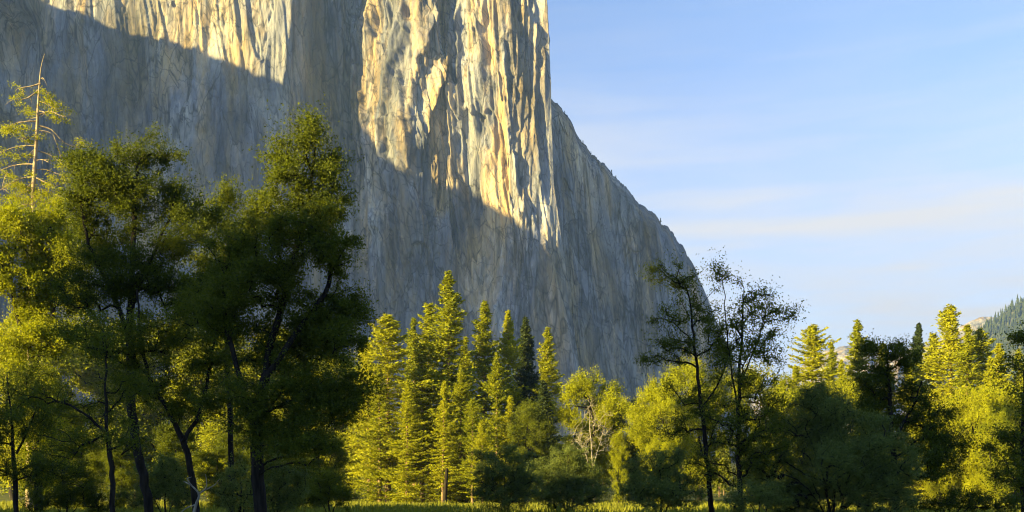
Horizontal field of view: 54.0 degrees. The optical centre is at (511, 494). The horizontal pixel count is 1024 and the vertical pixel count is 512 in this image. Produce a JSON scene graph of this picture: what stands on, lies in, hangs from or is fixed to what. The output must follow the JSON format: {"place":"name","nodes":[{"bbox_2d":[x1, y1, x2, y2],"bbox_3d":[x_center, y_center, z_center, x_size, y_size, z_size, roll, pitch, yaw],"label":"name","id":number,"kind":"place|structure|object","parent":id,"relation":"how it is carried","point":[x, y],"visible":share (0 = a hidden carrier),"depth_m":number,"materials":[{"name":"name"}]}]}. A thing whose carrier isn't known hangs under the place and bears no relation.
{"place":"outdoors","nodes":[
{"label":"outdoors","id":0,"kind":"place"},
{"bbox_2d":[0,0,753,462],"bbox_3d":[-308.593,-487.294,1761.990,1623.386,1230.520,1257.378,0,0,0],"label":"mountain","id":1,"kind":"structure","parent":0,"point":[480,172],"depth_m":1335.41,"materials":[{"name":"stone"}]},
{"bbox_2d":[0,463,1011,511],"bbox_3d":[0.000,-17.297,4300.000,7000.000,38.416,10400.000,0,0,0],"label":"ground","id":2,"kind":"structure","parent":0,"point":[5,496],"depth_m":376.95,"materials":[{"name":"green plant"}]},
{"bbox_2d":[0,302,79,500],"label":"broadleaf tree","id":3,"kind":"object","parent":2,"relation":"on","point":[9,329],"visible":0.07,"depth_m":201.14,"materials":[{"name":"green plant"}]},
{"bbox_2d":[0,54,92,509],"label":"conifer tree","id":4,"kind":"object","parent":2,"relation":"on","point":[21,186],"visible":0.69,"depth_m":97.83,"materials":[{"name":"green plant"}]},
{"bbox_2d":[0,187,102,511],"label":"broadleaf tree","id":5,"kind":"object","parent":2,"relation":"on","point":[35,237],"visible":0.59,"depth_m":82.99,"materials":[{"name":"green plant"}]},
{"bbox_2d":[9,399,94,507],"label":"oak tree","id":6,"kind":"object","parent":2,"relation":"on","point":[76,423],"visible":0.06,"depth_m":108.08,"materials":[{"name":"green plant"}]},
{"bbox_2d":[0,353,104,511],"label":"oak tree","id":7,"kind":"object","parent":2,"relation":"on","point":[35,463],"visible":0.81,"depth_m":61.84,"materials":[{"name":"green plant"}]},
{"bbox_2d":[18,476,128,511],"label":"willow bush","id":8,"kind":"object","parent":2,"relation":"on","point":[91,500],"visible":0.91,"depth_m":64.03,"materials":[{"name":"green plant"}]},
{"bbox_2d":[58,430,106,507],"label":"oak tree","id":9,"kind":"object","parent":2,"relation":"on","point":[95,458],"visible":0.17,"depth_m":99.39,"materials":[{"name":"green plant"}]},
{"bbox_2d":[0,308,172,511],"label":"oak tree","id":10,"kind":"object","parent":2,"relation":"on","point":[106,435],"visible":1,"depth_m":45.91,"materials":[{"name":"green plant"}]},
{"bbox_2d":[37,314,164,493],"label":"broadleaf tree","id":11,"kind":"object","parent":2,"relation":"on","point":[83,388],"visible":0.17,"depth_m":208.60,"materials":[{"name":"green plant"}]},
{"bbox_2d":[98,440,138,506],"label":"oak tree","id":12,"kind":"object","parent":2,"relation":"on","point":[128,481],"visible":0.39,"depth_m":91.40,"materials":[{"name":"green plant"}]},
{"bbox_2d":[23,119,233,511],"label":"oak tree","id":13,"kind":"object","parent":2,"relation":"on","point":[109,179],"visible":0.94,"depth_m":54.30,"materials":[{"name":"green plant"}]},
{"bbox_2d":[37,257,256,511],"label":"oak tree","id":14,"kind":"object","parent":2,"relation":"on","point":[198,366],"visible":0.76,"depth_m":51.69,"materials":[{"name":"green plant"}]},
{"bbox_2d":[66,313,236,499],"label":"broadleaf tree","id":15,"kind":"object","parent":2,"relation":"on","point":[150,424],"visible":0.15,"depth_m":213.35,"materials":[{"name":"green plant"}]},
{"bbox_2d":[105,446,206,511],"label":"willow bush","id":16,"kind":"object","parent":2,"relation":"on","point":[167,485],"visible":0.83,"depth_m":65.06,"materials":[{"name":"green plant"}]},
{"bbox_2d":[148,416,202,506],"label":"oak tree","id":17,"kind":"object","parent":2,"relation":"on","point":[169,434],"visible":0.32,"depth_m":103.96,"materials":[{"name":"green plant"}]},
{"bbox_2d":[181,474,218,511],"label":"dead branch","id":18,"kind":"object","parent":2,"relation":"on","point":[197,500],"visible":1,"depth_m":49.93,"materials":[{"name":"grey wood"}]},
{"bbox_2d":[192,443,250,508],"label":"oak tree","id":19,"kind":"object","parent":2,"relation":"on","point":[216,455],"visible":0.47,"depth_m":93.59,"materials":[{"name":"green plant"}]},
{"bbox_2d":[178,172,266,511],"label":"oak tree","id":20,"kind":"object","parent":2,"relation":"on","point":[227,196],"visible":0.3,"depth_m":59.57,"materials":[{"name":"green plant"}]},
{"bbox_2d":[152,329,295,498],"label":"broadleaf tree","id":21,"kind":"object","parent":2,"relation":"on","point":[207,437],"visible":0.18,"depth_m":208.06,"materials":[{"name":"green plant"}]},
{"bbox_2d":[207,447,277,511],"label":"willow bush","id":22,"kind":"object","parent":2,"relation":"on","point":[226,485],"visible":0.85,"depth_m":55.51,"materials":[{"name":"green plant"}]},
{"bbox_2d":[212,422,283,508],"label":"oak tree","id":23,"kind":"object","parent":2,"relation":"on","point":[223,439],"visible":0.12,"depth_m":98.58,"materials":[{"name":"green plant"}]},
{"bbox_2d":[237,451,312,511],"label":"willow bush","id":24,"kind":"object","parent":2,"relation":"on","point":[278,484],"visible":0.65,"depth_m":61.39,"materials":[{"name":"green plant"}]},
{"bbox_2d":[194,323,360,494],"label":"broadleaf tree","id":25,"kind":"object","parent":2,"relation":"on","point":[255,376],"visible":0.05,"depth_m":211.12,"materials":[{"name":"green plant"}]},
{"bbox_2d":[172,92,392,511],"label":"oak tree","id":26,"kind":"object","parent":2,"relation":"on","point":[318,327],"visible":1,"depth_m":47.13,"materials":[{"name":"green plant"}]},
{"bbox_2d":[275,453,317,507],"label":"oak tree","id":27,"kind":"object","parent":2,"relation":"on","point":[297,459],"visible":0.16,"depth_m":89.83,"materials":[{"name":"green plant"}]},
{"bbox_2d":[295,430,352,508],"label":"oak tree","id":28,"kind":"object","parent":2,"relation":"on","point":[337,461],"visible":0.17,"depth_m":104.77,"materials":[{"name":"green plant"}]},
{"bbox_2d":[288,462,368,511],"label":"willow bush","id":29,"kind":"object","parent":2,"relation":"on","point":[333,486],"visible":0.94,"depth_m":71.95,"materials":[{"name":"green plant"}]},
{"bbox_2d":[273,349,393,500],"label":"broadleaf tree","id":30,"kind":"object","parent":2,"relation":"on","point":[346,438],"visible":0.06,"depth_m":212.24,"materials":[{"name":"green plant"}]},
{"bbox_2d":[334,342,399,501],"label":"conifer tree","id":31,"kind":"object","parent":2,"relation":"on","point":[365,359],"visible":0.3,"depth_m":188.95,"materials":[{"name":"green plant"}]},
{"bbox_2d":[352,364,402,502],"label":"conifer tree","id":32,"kind":"object","parent":2,"relation":"on","point":[375,474],"visible":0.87,"depth_m":171.14,"materials":[{"name":"green plant"}]},
{"bbox_2d":[334,313,436,502],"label":"conifer tree","id":33,"kind":"object","parent":2,"relation":"on","point":[389,331],"visible":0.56,"depth_m":174.97,"materials":[{"name":"green plant"}]},
{"bbox_2d":[380,379,438,503],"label":"conifer tree","id":34,"kind":"object","parent":2,"relation":"on","point":[406,478],"visible":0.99,"depth_m":165.30,"materials":[{"name":"green plant"}]},
{"bbox_2d":[391,317,440,501],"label":"conifer tree","id":35,"kind":"object","parent":2,"relation":"on","point":[413,345],"visible":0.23,"depth_m":185.75,"materials":[{"name":"green plant"}]},
{"bbox_2d":[395,343,448,502],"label":"conifer tree","id":36,"kind":"object","parent":2,"relation":"on","point":[423,373],"visible":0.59,"depth_m":177.62,"materials":[{"name":"green plant"}]},
{"bbox_2d":[390,302,457,500],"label":"conifer tree","id":37,"kind":"object","parent":2,"relation":"on","point":[427,317],"visible":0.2,"depth_m":191.06,"materials":[{"name":"green plant"}]},
{"bbox_2d":[424,381,463,501],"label":"conifer tree","id":38,"kind":"object","parent":2,"relation":"on","point":[445,407],"visible":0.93,"depth_m":164.76,"materials":[{"name":"green plant"}]},
{"bbox_2d":[442,468,447,503],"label":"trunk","id":39,"kind":"object","parent":2,"relation":"on","point":[445,490],"visible":0.74,"depth_m":157.76,"materials":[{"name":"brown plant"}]},
{"bbox_2d":[391,270,504,500],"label":"conifer tree","id":40,"kind":"object","parent":2,"relation":"on","point":[448,326],"visible":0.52,"depth_m":178.80,"materials":[{"name":"green plant"}]},
{"bbox_2d":[421,365,487,503],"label":"conifer tree","id":41,"kind":"object","parent":2,"relation":"on","point":[459,394],"visible":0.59,"depth_m":171.17,"materials":[{"name":"green plant"}]},
{"bbox_2d":[451,336,489,501],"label":"conifer tree","id":42,"kind":"object","parent":2,"relation":"on","point":[466,365],"visible":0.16,"depth_m":189.69,"materials":[{"name":"green plant"}]},
{"bbox_2d":[448,397,502,502],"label":"conifer tree","id":43,"kind":"object","parent":2,"relation":"on","point":[472,410],"visible":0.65,"depth_m":159.61,"materials":[{"name":"green plant"}]},
{"bbox_2d":[457,420,506,503],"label":"conifer tree","id":44,"kind":"object","parent":2,"relation":"on","point":[482,439],"visible":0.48,"depth_m":151.80,"materials":[{"name":"green plant"}]},
{"bbox_2d":[452,299,527,490],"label":"conifer tree","id":45,"kind":"object","parent":2,"relation":"on","point":[485,350],"visible":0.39,"depth_m":194.99,"materials":[{"name":"green plant"}]},
{"bbox_2d":[459,352,522,503],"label":"conifer tree","id":46,"kind":"object","parent":2,"relation":"on","point":[496,390],"visible":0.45,"depth_m":166.98,"materials":[{"name":"green plant"}]},
{"bbox_2d":[481,310,531,500],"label":"conifer tree","id":47,"kind":"object","parent":2,"relation":"on","point":[509,354],"visible":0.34,"depth_m":199.67,"materials":[{"name":"green plant"}]},
{"bbox_2d":[0,429,1012,497],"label":"forest","id":48,"kind":"object","parent":2,"relation":"on","point":[723,490],"visible":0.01,"depth_m":365.45,"materials":[{"name":"green plant"}]},
{"bbox_2d":[465,438,550,511],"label":"willow bush","id":49,"kind":"object","parent":2,"relation":"on","point":[517,486],"visible":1,"depth_m":74.15,"materials":[{"name":"green plant"}]},
{"bbox_2d":[0,498,1020,511],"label":"grass","id":50,"kind":"structure","parent":2,"relation":"on","point":[429,506],"depth_m":89.30,"materials":[{"name":"green plant"}]},
{"bbox_2d":[498,395,524,486],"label":"conifer tree","id":51,"kind":"object","parent":2,"relation":"on","point":[510,402],"visible":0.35,"depth_m":165.01,"materials":[{"name":"green plant"}]},
{"bbox_2d":[501,397,559,502],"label":"oak tree","id":52,"kind":"object","parent":2,"relation":"on","point":[542,434],"visible":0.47,"depth_m":160.70,"materials":[{"name":"green plant"}]},
{"bbox_2d":[506,317,555,499],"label":"fir tree","id":53,"kind":"object","parent":2,"relation":"on","point":[525,377],"visible":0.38,"depth_m":204.96,"materials":[{"name":"green plant"}]},
{"bbox_2d":[515,327,571,500],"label":"conifer tree","id":54,"kind":"object","parent":2,"relation":"on","point":[546,368],"visible":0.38,"depth_m":197.37,"materials":[{"name":"green plant"}]},
{"bbox_2d":[524,380,564,501],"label":"fir tree","id":55,"kind":"object","parent":2,"relation":"on","point":[544,396],"visible":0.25,"depth_m":184.07,"materials":[{"name":"green plant"}]},
{"bbox_2d":[526,441,618,511],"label":"willow bush","id":56,"kind":"object","parent":2,"relation":"on","point":[562,475],"visible":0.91,"depth_m":79.57,"materials":[{"name":"green plant"}]},
{"bbox_2d":[546,363,634,498],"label":"broadleaf tree","id":57,"kind":"object","parent":2,"relation":"on","point":[578,390],"visible":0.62,"depth_m":170.60,"materials":[{"name":"green plant"}]},
{"bbox_2d":[570,394,613,487],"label":"dead tree","id":58,"kind":"object","parent":2,"relation":"on","point":[600,438],"visible":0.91,"depth_m":149.23,"materials":[{"name":"brown wood"}]},
{"bbox_2d":[607,429,631,503],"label":"broadleaf tree","id":59,"kind":"object","parent":2,"relation":"on","point":[615,442],"visible":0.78,"depth_m":157.48,"materials":[{"name":"green plant"}]},
{"bbox_2d":[604,390,658,497],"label":"oak tree","id":60,"kind":"object","parent":2,"relation":"on","point":[632,451],"visible":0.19,"depth_m":176.19,"materials":[{"name":"green plant"}]},
{"bbox_2d":[639,437,672,502],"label":"broadleaf tree","id":61,"kind":"object","parent":2,"relation":"on","point":[653,442],"visible":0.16,"depth_m":139.59,"materials":[{"name":"green plant"}]},
{"bbox_2d":[616,370,700,500],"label":"broadleaf tree","id":62,"kind":"object","parent":2,"relation":"on","point":[659,405],"visible":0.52,"depth_m":158.04,"materials":[{"name":"green plant"}]},
{"bbox_2d":[610,443,711,511],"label":"willow bush","id":63,"kind":"object","parent":2,"relation":"on","point":[668,490],"visible":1,"depth_m":51.12,"materials":[{"name":"green plant"}]},
{"bbox_2d":[632,249,755,511],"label":"alder tree","id":64,"kind":"object","parent":2,"relation":"on","point":[685,286],"visible":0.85,"depth_m":54.00,"materials":[{"name":"green plant"}]},
{"bbox_2d":[655,347,735,501],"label":"broadleaf tree","id":65,"kind":"object","parent":2,"relation":"on","point":[690,371],"visible":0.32,"depth_m":171.20,"materials":[{"name":"green plant"}]},
{"bbox_2d":[678,247,810,510],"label":"alder tree","id":66,"kind":"object","parent":2,"relation":"on","point":[739,445],"visible":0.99,"depth_m":51.56,"materials":[{"name":"green plant"}]},
{"bbox_2d":[713,471,795,511],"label":"willow bush","id":67,"kind":"object","parent":2,"relation":"on","point":[757,501],"visible":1,"depth_m":49.86,"materials":[{"name":"green plant"}]},
{"bbox_2d":[723,360,800,493],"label":"broadleaf tree","id":68,"kind":"object","parent":2,"relation":"on","point":[782,383],"visible":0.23,"depth_m":166.54,"materials":[{"name":"green plant"}]},
{"bbox_2d":[780,388,808,482],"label":"conifer tree","id":69,"kind":"object","parent":2,"relation":"on","point":[796,454],"visible":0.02,"depth_m":174.95,"materials":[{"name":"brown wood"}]},
{"bbox_2d":[787,378,831,495],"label":"broadleaf tree","id":70,"kind":"object","parent":2,"relation":"on","point":[808,453],"visible":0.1,"depth_m":175.06,"materials":[{"name":"green plant"}]},
{"bbox_2d":[787,365,831,491],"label":"conifer tree","id":71,"kind":"object","parent":2,"relation":"on","point":[794,373],"visible":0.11,"depth_m":181.59,"materials":[{"name":"green plant"}]},
{"bbox_2d":[787,324,854,471],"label":"conifer tree","id":72,"kind":"object","parent":2,"relation":"on","point":[813,342],"visible":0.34,"depth_m":189.16,"materials":[{"name":"green plant"}]},
{"bbox_2d":[818,343,839,501],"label":"conifer tree","id":73,"kind":"object","parent":2,"relation":"on","point":[831,364],"visible":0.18,"depth_m":204.10,"materials":[{"name":"green plant"}]},
{"bbox_2d":[736,376,932,511],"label":"willow tree","id":74,"kind":"object","parent":2,"relation":"on","point":[870,472],"visible":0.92,"depth_m":51.25,"materials":[{"name":"green plant"}]},
{"bbox_2d":[824,359,851,497],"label":"conifer tree","id":75,"kind":"object","parent":2,"relation":"on","point":[840,368],"visible":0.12,"depth_m":187.72,"materials":[{"name":"green plant"}]},
{"bbox_2d":[822,372,881,487],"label":"broadleaf tree","id":76,"kind":"object","parent":2,"relation":"on","point":[849,395],"visible":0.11,"depth_m":179.35,"materials":[{"name":"green plant"}]},
{"bbox_2d":[820,319,901,489],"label":"conifer tree","id":77,"kind":"object","parent":2,"relation":"on","point":[855,333],"visible":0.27,"depth_m":199.27,"materials":[{"name":"green plant"}]},
{"bbox_2d":[871,343,914,461],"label":"conifer tree","id":78,"kind":"object","parent":2,"relation":"on","point":[886,390],"visible":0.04,"depth_m":195.83,"materials":[{"name":"green plant"}]},
{"bbox_2d":[841,328,981,511],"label":"oak tree","id":79,"kind":"object","parent":2,"relation":"on","point":[938,441],"visible":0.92,"depth_m":55.70,"materials":[{"name":"green plant"}]},
{"bbox_2d":[896,322,930,492],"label":"fir tree","id":80,"kind":"object","parent":2,"relation":"on","point":[918,334],"visible":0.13,"depth_m":214.49,"materials":[{"name":"green plant"}]},
{"bbox_2d":[877,368,958,501],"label":"conifer tree","id":81,"kind":"object","parent":2,"relation":"on","point":[920,486],"visible":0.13,"depth_m":182.70,"materials":[{"name":"green plant"}]},
{"bbox_2d":[912,332,953,499],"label":"conifer tree","id":82,"kind":"object","parent":2,"relation":"on","point":[932,336],"visible":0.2,"depth_m":204.17,"materials":[{"name":"green plant"}]},
{"bbox_2d":[903,400,966,499],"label":"broadleaf tree","id":83,"kind":"object","parent":2,"relation":"on","point":[935,489],"visible":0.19,"depth_m":167.27,"materials":[{"name":"green plant"}]},
{"bbox_2d":[919,304,984,495],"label":"conifer tree","id":84,"kind":"object","parent":2,"relation":"on","point":[948,322],"visible":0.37,"depth_m":195.41,"materials":[{"name":"green plant"}]},
{"bbox_2d":[927,324,986,497],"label":"conifer tree","id":85,"kind":"object","parent":2,"relation":"on","point":[966,356],"visible":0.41,"depth_m":188.89,"materials":[{"name":"green plant"}]},
{"bbox_2d":[902,478,1023,511],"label":"willow bush","id":86,"kind":"object","parent":2,"relation":"on","point":[974,501],"visible":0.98,"depth_m":55.39,"materials":[{"name":"green plant"}]},
{"bbox_2d":[953,327,995,420],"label":"conifer tree","id":87,"kind":"object","parent":2,"relation":"on","point":[982,349],"visible":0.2,"depth_m":199.06,"materials":[{"name":"green plant"}]},
{"bbox_2d":[935,382,1017,499],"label":"broadleaf tree","id":88,"kind":"object","parent":2,"relation":"on","point":[973,415],"visible":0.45,"depth_m":165.65,"materials":[{"name":"green plant"}]},
{"bbox_2d":[968,357,1013,502],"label":"conifer tree","id":89,"kind":"object","parent":2,"relation":"on","point":[990,371],"visible":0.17,"depth_m":177.52,"materials":[{"name":"green plant"}]},
{"bbox_2d":[971,343,1011,499],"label":"conifer tree","id":90,"kind":"object","parent":2,"relation":"on","point":[997,349],"visible":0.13,"depth_m":185.54,"materials":[{"name":"green plant"}]},
{"bbox_2d":[968,408,1019,501],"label":"broadleaf tree","id":91,"kind":"object","parent":2,"relation":"on","point":[991,422],"visible":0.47,"depth_m":157.86,"materials":[{"name":"green plant"}]},
{"bbox_2d":[967,320,1023,511],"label":"oak tree","id":92,"kind":"object","parent":2,"relation":"on","point":[1011,437],"visible":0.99,"depth_m":57.94,"materials":[{"name":"green plant"}]},
{"bbox_2d":[976,377,1021,495],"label":"broadleaf tree","id":93,"kind":"object","parent":2,"relation":"on","point":[1006,396],"visible":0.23,"depth_m":171.21,"materials":[{"name":"green plant"}]},
{"bbox_2d":[1002,348,1023,502],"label":"conifer tree","id":94,"kind":"object","parent":2,"relation":"on","point":[1016,379],"visible":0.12,"depth_m":181.52,"materials":[{"name":"green plant"}]},
{"bbox_2d":[547,0,1023,399],"label":"sky","id":95,"kind":"structure","parent":0,"point":[866,157],"materials":[{"name":"blue"}]},
{"bbox_2d":[751,317,996,445],"bbox_3d":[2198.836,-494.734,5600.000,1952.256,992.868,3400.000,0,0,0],"label":"mountain","id":96,"kind":"structure","parent":0,"point":[841,351],"depth_m":5476.02,"materials":[{"name":"stone"}]},
{"bbox_2d":[899,302,1023,390],"bbox_3d":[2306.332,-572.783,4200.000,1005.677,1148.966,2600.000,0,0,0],"label":"hill","id":97,"kind":"structure","parent":0,"point":[1006,322],"depth_m":4110.23,"materials":[{"name":"green plant"}]},
{"bbox_2d":[944,294,1023,388],"bbox_3d":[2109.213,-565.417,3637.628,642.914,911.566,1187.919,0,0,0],"label":"forest","id":98,"kind":"object","parent":97,"relation":"on","point":[1003,318],"visible":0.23,"depth_m":4112.60,"materials":[{"name":"green plant"}]}
]}

